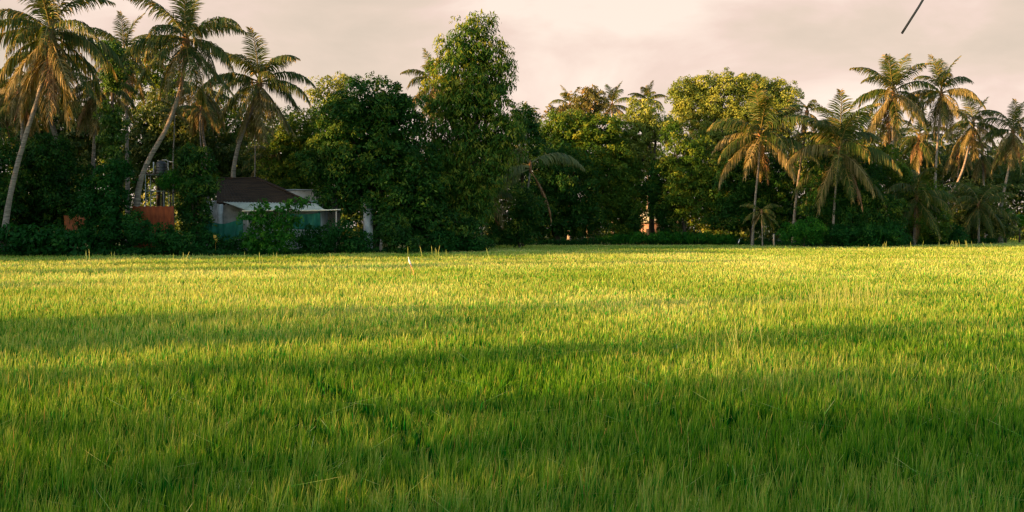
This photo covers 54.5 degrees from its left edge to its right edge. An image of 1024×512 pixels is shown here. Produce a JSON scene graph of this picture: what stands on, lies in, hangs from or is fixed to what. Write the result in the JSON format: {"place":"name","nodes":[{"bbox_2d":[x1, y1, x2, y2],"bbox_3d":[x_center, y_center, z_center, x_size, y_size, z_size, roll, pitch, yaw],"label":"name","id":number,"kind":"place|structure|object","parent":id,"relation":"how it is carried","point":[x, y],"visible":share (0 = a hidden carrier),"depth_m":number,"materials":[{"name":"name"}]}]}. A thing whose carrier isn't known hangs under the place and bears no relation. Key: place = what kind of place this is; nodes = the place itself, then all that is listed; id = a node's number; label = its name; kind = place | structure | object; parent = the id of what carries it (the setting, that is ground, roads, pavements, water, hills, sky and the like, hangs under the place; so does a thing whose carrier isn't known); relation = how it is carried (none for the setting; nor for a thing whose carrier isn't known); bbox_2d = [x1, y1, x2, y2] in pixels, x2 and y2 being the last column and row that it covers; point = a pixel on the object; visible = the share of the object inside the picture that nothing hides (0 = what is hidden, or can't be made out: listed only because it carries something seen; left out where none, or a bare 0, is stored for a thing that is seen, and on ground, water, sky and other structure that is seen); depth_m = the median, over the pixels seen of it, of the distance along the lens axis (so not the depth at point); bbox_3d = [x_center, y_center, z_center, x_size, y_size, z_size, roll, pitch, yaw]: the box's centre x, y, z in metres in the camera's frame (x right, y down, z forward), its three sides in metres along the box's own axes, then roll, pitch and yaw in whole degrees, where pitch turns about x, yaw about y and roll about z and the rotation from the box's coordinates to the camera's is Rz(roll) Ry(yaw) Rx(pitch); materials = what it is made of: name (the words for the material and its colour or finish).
{"place":"outdoors","nodes":[
{"label":"outdoors","id":0,"kind":"place"},
{"bbox_2d":[64,215,85,229],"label":"tarpaulin","id":1,"kind":"object","parent":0,"point":[66,221],"visible":0.37,"depth_m":76.80,"materials":[{"name":"orange fabric"}]},
{"bbox_2d":[0,0,1023,227],"label":"sky","id":2,"kind":"structure","parent":0,"point":[569,44],"materials":[{"name":"white"}]},
{"bbox_2d":[26,228,1013,510],"bbox_3d":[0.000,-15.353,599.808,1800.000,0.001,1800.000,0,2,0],"label":"ground","id":3,"kind":"structure","parent":0,"point":[466,334],"depth_m":114.08,"materials":[{"name":"soil"}]},
{"bbox_2d":[0,76,31,199],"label":"leafy tree","id":4,"kind":"object","parent":3,"relation":"on","point":[4,123],"visible":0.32,"depth_m":87.71,"materials":[{"name":"green plant"}]},
{"bbox_2d":[0,126,35,231],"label":"bushy tree","id":5,"kind":"object","parent":3,"relation":"on","point":[5,184],"visible":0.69,"depth_m":75.64,"materials":[{"name":"green plant"}]},
{"bbox_2d":[0,73,49,224],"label":"coconut palm","id":6,"kind":"object","parent":3,"relation":"on","point":[11,101],"visible":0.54,"depth_m":79.53,"materials":[{"name":"green plant"}]},
{"bbox_2d":[0,50,76,139],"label":"coconut palm","id":7,"kind":"object","parent":3,"relation":"on","point":[19,124],"visible":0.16,"depth_m":83.62,"materials":[{"name":"green plant"}]},
{"bbox_2d":[0,222,91,255],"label":"shrub","id":8,"kind":"object","parent":3,"relation":"on","point":[23,235],"visible":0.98,"depth_m":70.19,"materials":[{"name":"green plant"}]},
{"bbox_2d":[0,132,102,231],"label":"bushy tree","id":9,"kind":"object","parent":3,"relation":"on","point":[53,193],"visible":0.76,"depth_m":78.40,"materials":[{"name":"green plant"}]},
{"bbox_2d":[5,6,98,149],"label":"coconut palm","id":10,"kind":"object","parent":3,"relation":"on","point":[57,108],"visible":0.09,"depth_m":81.38,"materials":[{"name":"green plant"}]},
{"bbox_2d":[0,88,108,182],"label":"leafy tree","id":11,"kind":"object","parent":3,"relation":"on","point":[83,141],"visible":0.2,"depth_m":94.22,"materials":[{"name":"green plant"}]},
{"bbox_2d":[0,0,126,256],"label":"coconut palm","id":12,"kind":"object","parent":3,"relation":"on","point":[50,68],"visible":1,"depth_m":70.66,"materials":[{"name":"green plant"}]},
{"bbox_2d":[44,221,103,251],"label":"shrub","id":13,"kind":"object","parent":3,"relation":"on","point":[85,230],"visible":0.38,"depth_m":73.48,"materials":[{"name":"green plant"}]},
{"bbox_2d":[57,70,140,231],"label":"coconut palm","id":14,"kind":"object","parent":3,"relation":"on","point":[90,107],"visible":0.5,"depth_m":81.96,"materials":[{"name":"green plant"}]},
{"bbox_2d":[67,158,145,253],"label":"bushy tree","id":15,"kind":"object","parent":3,"relation":"on","point":[107,212],"visible":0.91,"depth_m":74.16,"materials":[{"name":"green plant"}]},
{"bbox_2d":[91,39,134,254],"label":"vine covered stem","id":16,"kind":"object","parent":3,"relation":"on","point":[112,117],"visible":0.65,"depth_m":79.24,"materials":[{"name":"green plant"}]},
{"bbox_2d":[74,10,165,247],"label":"coconut palm","id":17,"kind":"object","parent":3,"relation":"on","point":[101,34],"visible":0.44,"depth_m":91.50,"materials":[{"name":"green plant"}]},
{"bbox_2d":[132,206,173,254],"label":"tin fence","id":18,"kind":"object","parent":3,"relation":"on","point":[161,214],"visible":0.38,"depth_m":75.71,"materials":[{"name":"brown metal"}]},
{"bbox_2d":[145,173,168,206],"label":"water tower","id":19,"kind":"structure","parent":3,"relation":"on","point":[150,175],"depth_m":79.31,"materials":[{"name":"grey wood"}]},
{"bbox_2d":[153,159,172,193],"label":"water tank","id":20,"kind":"object","parent":19,"relation":"on","point":[161,166],"visible":0.88,"depth_m":79.50,"materials":[{"name":"black plastic"}]},
{"bbox_2d":[121,216,196,253],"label":"shrub","id":21,"kind":"object","parent":3,"relation":"on","point":[171,237],"visible":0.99,"depth_m":72.43,"materials":[{"name":"green plant"}]},
{"bbox_2d":[105,85,225,206],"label":"leafy tree","id":22,"kind":"object","parent":3,"relation":"on","point":[151,130],"visible":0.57,"depth_m":96.37,"materials":[{"name":"green plant"}]},
{"bbox_2d":[155,169,185,206],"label":"feathery tree","id":23,"kind":"object","parent":3,"relation":"on","point":[168,182],"visible":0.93,"depth_m":78.49,"materials":[{"name":"green plant"}]},
{"bbox_2d":[159,100,192,228],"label":"areca palm","id":24,"kind":"object","parent":3,"relation":"on","point":[176,113],"visible":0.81,"depth_m":87.71,"materials":[{"name":"green plant"}]},
{"bbox_2d":[99,40,264,206],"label":"leafy tree","id":25,"kind":"object","parent":3,"relation":"on","point":[155,78],"visible":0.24,"depth_m":100.68,"materials":[{"name":"green plant"}]},
{"bbox_2d":[118,0,248,206],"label":"coconut palm","id":26,"kind":"object","parent":3,"relation":"on","point":[186,53],"visible":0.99,"depth_m":76.12,"materials":[{"name":"green plant"}]},
{"bbox_2d":[167,141,224,236],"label":"leafy tree","id":27,"kind":"object","parent":3,"relation":"on","point":[195,188],"visible":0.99,"depth_m":78.18,"materials":[{"name":"green plant"}]},
{"bbox_2d":[202,219,242,240],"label":"shade net","id":28,"kind":"object","parent":27,"relation":"hanging from","point":[232,229],"visible":0.56,"depth_m":79.57,"materials":[{"name":"teal fabric"}]},
{"bbox_2d":[183,94,217,221],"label":"areca palm","id":29,"kind":"object","parent":3,"relation":"on","point":[196,110],"visible":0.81,"depth_m":89.53,"materials":[{"name":"green plant"}]},
{"bbox_2d":[167,78,236,198],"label":"coconut palm","id":30,"kind":"object","parent":3,"relation":"on","point":[210,99],"visible":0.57,"depth_m":93.52,"materials":[{"name":"green plant"}]},
{"bbox_2d":[181,222,260,254],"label":"shrub","id":31,"kind":"object","parent":3,"relation":"on","point":[207,237],"visible":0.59,"depth_m":76.39,"materials":[{"name":"green plant"}]},
{"bbox_2d":[190,125,261,194],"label":"leafy tree","id":32,"kind":"object","parent":3,"relation":"on","point":[223,156],"visible":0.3,"depth_m":99.20,"materials":[{"name":"green plant"}]},
{"bbox_2d":[236,114,270,176],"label":"areca palm","id":33,"kind":"object","parent":3,"relation":"on","point":[248,131],"visible":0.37,"depth_m":89.72,"materials":[{"name":"green plant"}]},
{"bbox_2d":[200,27,315,176],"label":"coconut palm","id":34,"kind":"object","parent":3,"relation":"on","point":[261,100],"visible":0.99,"depth_m":87.04,"materials":[{"name":"green plant"}]},
{"bbox_2d":[241,133,287,180],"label":"coconut palm","id":35,"kind":"object","parent":3,"relation":"on","point":[258,157],"visible":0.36,"depth_m":94.74,"materials":[{"name":"green plant"}]},
{"bbox_2d":[204,177,340,250],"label":"house","id":36,"kind":"structure","parent":3,"relation":"on","point":[236,196],"depth_m":83.93,"materials":[{"name":"ceramic"}]},
{"bbox_2d":[286,213,320,228],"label":"shade net","id":37,"kind":"object","parent":36,"relation":"hanging from","point":[314,219],"visible":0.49,"depth_m":80.55,"materials":[{"name":"teal fabric"}]},
{"bbox_2d":[236,195,319,254],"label":"cassava shrub","id":38,"kind":"object","parent":3,"relation":"on","point":[280,231],"visible":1,"depth_m":74.63,"materials":[{"name":"green plant"}]},
{"bbox_2d":[251,105,326,188],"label":"leafy tree","id":39,"kind":"object","parent":3,"relation":"on","point":[288,168],"visible":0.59,"depth_m":93.35,"materials":[{"name":"green plant"}]},
{"bbox_2d":[285,189,340,246],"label":"annexe","id":40,"kind":"structure","parent":3,"relation":"on","point":[303,193],"depth_m":86.62,"materials":[{"name":"paint"}]},
{"bbox_2d":[304,71,353,189],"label":"light tree","id":41,"kind":"object","parent":3,"relation":"on","point":[316,92],"visible":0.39,"depth_m":102.89,"materials":[{"name":"green plant"}]},
{"bbox_2d":[292,217,379,254],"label":"shrub","id":42,"kind":"object","parent":3,"relation":"on","point":[326,239],"visible":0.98,"depth_m":76.35,"materials":[{"name":"green plant"}]},
{"bbox_2d":[363,203,372,247],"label":"plaster pillar","id":43,"kind":"structure","parent":3,"relation":"on","point":[367,226],"depth_m":82.75,"materials":[{"name":"white paint"}]},
{"bbox_2d":[294,70,489,250],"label":"mango tree","id":44,"kind":"object","parent":3,"relation":"on","point":[367,127],"visible":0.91,"depth_m":83.03,"materials":[{"name":"green plant"}]},
{"bbox_2d":[373,210,425,252],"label":"shrub","id":45,"kind":"object","parent":3,"relation":"on","point":[395,234],"visible":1,"depth_m":77.44,"materials":[{"name":"green plant"}]},
{"bbox_2d":[400,48,443,143],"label":"coconut palm","id":46,"kind":"object","parent":3,"relation":"on","point":[416,73],"visible":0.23,"depth_m":97.96,"materials":[{"name":"green plant"}]},
{"bbox_2d":[412,228,493,252],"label":"shrub","id":47,"kind":"object","parent":3,"relation":"on","point":[477,244],"visible":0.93,"depth_m":83.07,"materials":[{"name":"green plant"}]},
{"bbox_2d":[425,175,494,229],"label":"leafy tree","id":48,"kind":"object","parent":3,"relation":"on","point":[458,203],"visible":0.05,"depth_m":90.22,"materials":[{"name":"green plant"}]},
{"bbox_2d":[407,9,531,232],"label":"tall tree","id":49,"kind":"object","parent":3,"relation":"on","point":[468,98],"visible":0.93,"depth_m":87.45,"materials":[{"name":"green plant"}]},
{"bbox_2d":[456,187,515,236],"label":"coconut palm","id":50,"kind":"object","parent":3,"relation":"on","point":[503,211],"visible":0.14,"depth_m":99.90,"materials":[{"name":"green plant"}]},
{"bbox_2d":[487,207,508,244],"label":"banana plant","id":51,"kind":"object","parent":3,"relation":"on","point":[492,223],"visible":0.29,"depth_m":100.72,"materials":[{"name":"green plant"}]},
{"bbox_2d":[0,234,1013,256],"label":"undergrowth","id":52,"kind":"object","parent":3,"relation":"on","point":[131,250],"visible":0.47,"depth_m":79.06,"materials":[{"name":"green plant"}]},
{"bbox_2d":[0,238,1023,511],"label":"rice","id":53,"kind":"object","parent":3,"relation":"on","point":[572,378],"visible":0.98,"depth_m":13.48,"materials":[{"name":"green plant"}]},
{"bbox_2d":[1,102,1023,241],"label":"distant wood","id":54,"kind":"object","parent":3,"relation":"on","point":[504,203],"visible":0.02,"depth_m":155.03,"materials":[{"name":"green plant"}]},
{"bbox_2d":[484,182,548,247],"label":"bushy tree","id":55,"kind":"object","parent":3,"relation":"on","point":[526,216],"visible":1,"depth_m":97.96,"materials":[{"name":"green plant"}]},
{"bbox_2d":[510,101,540,121],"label":"coconut palm","id":56,"kind":"object","parent":3,"relation":"on","point":[531,109],"visible":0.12,"depth_m":149.17,"materials":[{"name":"green plant"}]},
{"bbox_2d":[505,101,547,245],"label":"leafy tree","id":57,"kind":"object","parent":3,"relation":"on","point":[536,138],"visible":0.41,"depth_m":102.90,"materials":[{"name":"green plant"}]},
{"bbox_2d":[479,133,584,246],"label":"coconut palm","id":58,"kind":"object","parent":3,"relation":"on","point":[517,171],"visible":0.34,"depth_m":100.89,"materials":[{"name":"green plant"}]},
{"bbox_2d":[500,140,616,244],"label":"mango tree","id":59,"kind":"object","parent":3,"relation":"on","point":[559,187],"visible":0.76,"depth_m":114.21,"materials":[{"name":"green plant"}]},
{"bbox_2d":[549,86,583,240],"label":"coconut palm","id":60,"kind":"object","parent":3,"relation":"on","point":[565,93],"visible":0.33,"depth_m":145.32,"materials":[{"name":"green plant"}]},
{"bbox_2d":[541,84,613,242],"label":"russet tree","id":61,"kind":"object","parent":3,"relation":"on","point":[592,95],"visible":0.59,"depth_m":136.68,"materials":[{"name":"green plant"}]},
{"bbox_2d":[532,108,649,244],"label":"mango tree","id":62,"kind":"object","parent":3,"relation":"on","point":[617,187],"visible":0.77,"depth_m":118.92,"materials":[{"name":"green plant"}]},
{"bbox_2d":[598,83,632,232],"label":"coconut palm","id":63,"kind":"object","parent":3,"relation":"on","point":[615,94],"visible":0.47,"depth_m":142.92,"materials":[{"name":"green plant"}]},
{"bbox_2d":[609,94,672,234],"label":"leafy tree","id":64,"kind":"object","parent":3,"relation":"on","point":[647,123],"visible":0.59,"depth_m":122.28,"materials":[{"name":"green plant"}]},
{"bbox_2d":[628,80,667,210],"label":"coconut palm","id":65,"kind":"object","parent":3,"relation":"on","point":[647,89],"visible":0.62,"depth_m":142.85,"materials":[{"name":"green plant"}]},
{"bbox_2d":[636,213,663,244],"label":"hidden house","id":66,"kind":"structure","parent":3,"relation":"on","point":[646,228],"depth_m":131.44,"materials":[{"name":"orange paint"}]},
{"bbox_2d":[618,156,690,244],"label":"bushy tree","id":67,"kind":"object","parent":3,"relation":"on","point":[652,185],"visible":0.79,"depth_m":118.84,"materials":[{"name":"green plant"}]},
{"bbox_2d":[596,229,738,244],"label":"hedge","id":68,"kind":"object","parent":3,"relation":"on","point":[654,237],"visible":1,"depth_m":112.32,"materials":[{"name":"green plant"}]},
{"bbox_2d":[652,118,743,233],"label":"leafy tree","id":69,"kind":"object","parent":3,"relation":"on","point":[691,191],"visible":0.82,"depth_m":117.45,"materials":[{"name":"green plant"}]},
{"bbox_2d":[664,67,804,230],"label":"rain tree","id":70,"kind":"object","parent":3,"relation":"on","point":[708,113],"visible":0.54,"depth_m":128.08,"materials":[{"name":"green plant"}]},
{"bbox_2d":[700,150,814,243],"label":"bushy tree","id":71,"kind":"object","parent":3,"relation":"on","point":[744,191],"visible":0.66,"depth_m":114.24,"materials":[{"name":"green plant"}]},
{"bbox_2d":[740,204,779,245],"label":"areca palm","id":72,"kind":"object","parent":3,"relation":"on","point":[763,217],"visible":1,"depth_m":106.85,"materials":[{"name":"green plant"}]},
{"bbox_2d":[706,83,819,245],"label":"coconut palm","id":73,"kind":"object","parent":3,"relation":"on","point":[748,138],"visible":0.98,"depth_m":107.70,"materials":[{"name":"green plant"}]},
{"bbox_2d":[775,216,829,246],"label":"shrub","id":74,"kind":"object","parent":3,"relation":"on","point":[798,232],"visible":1,"depth_m":103.22,"materials":[{"name":"green plant"}]},
{"bbox_2d":[782,99,831,245],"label":"coconut palm","id":75,"kind":"object","parent":3,"relation":"on","point":[804,127],"visible":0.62,"depth_m":109.65,"materials":[{"name":"green plant"}]},
{"bbox_2d":[783,89,902,245],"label":"coconut palm","id":76,"kind":"object","parent":3,"relation":"on","point":[830,129],"visible":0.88,"depth_m":105.63,"materials":[{"name":"green plant"}]},
{"bbox_2d":[793,154,910,241],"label":"bushy tree","id":77,"kind":"object","parent":3,"relation":"on","point":[846,212],"visible":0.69,"depth_m":107.33,"materials":[{"name":"green plant"}]},
{"bbox_2d":[820,221,912,246],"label":"shrub","id":78,"kind":"object","parent":3,"relation":"on","point":[840,232],"visible":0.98,"depth_m":104.24,"materials":[{"name":"green plant"}]},
{"bbox_2d":[849,53,939,192],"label":"coconut palm","id":79,"kind":"object","parent":3,"relation":"on","point":[891,78],"visible":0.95,"depth_m":115.98,"materials":[{"name":"green plant"}]},
{"bbox_2d":[789,112,1023,201],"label":"leafy tree","id":80,"kind":"object","parent":3,"relation":"on","point":[1017,186],"visible":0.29,"depth_m":145.94,"materials":[{"name":"green plant"}]},
{"bbox_2d":[865,144,954,243],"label":"bushy tree","id":81,"kind":"object","parent":3,"relation":"on","point":[944,230],"visible":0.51,"depth_m":112.56,"materials":[{"name":"green plant"}]},
{"bbox_2d":[891,106,945,179],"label":"coconut palm","id":82,"kind":"object","parent":3,"relation":"on","point":[916,151],"visible":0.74,"depth_m":133.25,"materials":[{"name":"green plant"}]},
{"bbox_2d":[885,167,961,245],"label":"coconut palm","id":83,"kind":"object","parent":3,"relation":"on","point":[926,195],"visible":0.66,"depth_m":110.60,"materials":[{"name":"green plant"}]},
{"bbox_2d":[904,222,970,244],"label":"shrub","id":84,"kind":"object","parent":3,"relation":"on","point":[954,235],"visible":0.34,"depth_m":115.74,"materials":[{"name":"green plant"}]},
{"bbox_2d":[901,54,985,243],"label":"coconut palm","id":85,"kind":"object","parent":3,"relation":"on","point":[942,105],"visible":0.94,"depth_m":118.37,"materials":[{"name":"green plant"}]},
{"bbox_2d":[928,127,985,189],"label":"coconut palm","id":86,"kind":"object","parent":3,"relation":"on","point":[955,157],"visible":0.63,"depth_m":139.07,"materials":[{"name":"green plant"}]},
{"bbox_2d":[941,97,1002,209],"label":"coconut palm","id":87,"kind":"object","parent":3,"relation":"on","point":[969,136],"visible":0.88,"depth_m":125.28,"materials":[{"name":"green plant"}]},
{"bbox_2d":[938,176,1022,241],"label":"bushy tree","id":88,"kind":"object","parent":3,"relation":"on","point":[960,217],"visible":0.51,"depth_m":122.66,"materials":[{"name":"green plant"}]},
{"bbox_2d":[960,128,1002,237],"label":"coconut palm","id":89,"kind":"object","parent":3,"relation":"on","point":[983,160],"visible":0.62,"depth_m":141.20,"materials":[{"name":"green plant"}]},
{"bbox_2d":[945,182,1018,243],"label":"coconut palm","id":90,"kind":"object","parent":3,"relation":"on","point":[976,214],"visible":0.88,"depth_m":120.17,"materials":[{"name":"green plant"}]},
{"bbox_2d":[976,98,1023,243],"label":"coconut palm","id":91,"kind":"object","parent":3,"relation":"on","point":[1009,144],"visible":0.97,"depth_m":123.03,"materials":[{"name":"green plant"}]},
{"bbox_2d":[995,208,1023,242],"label":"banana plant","id":92,"kind":"object","parent":3,"relation":"on","point":[1006,219],"visible":0.16,"depth_m":126.84,"materials":[{"name":"green plant"}]},
{"bbox_2d":[1014,214,1023,242],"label":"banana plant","id":93,"kind":"object","parent":3,"relation":"on","point":[1021,221],"visible":0.54,"depth_m":127.72,"materials":[{"name":"green plant"}]},
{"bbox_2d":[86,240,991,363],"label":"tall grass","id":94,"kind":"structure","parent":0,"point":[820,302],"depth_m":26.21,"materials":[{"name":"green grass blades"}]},
{"bbox_2d":[901,0,923,33],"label":"bare tree","id":95,"kind":"object","parent":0,"point":[912,16],"visible":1,"depth_m":4.17,"materials":[{"name":"grey plant"}]}
]}

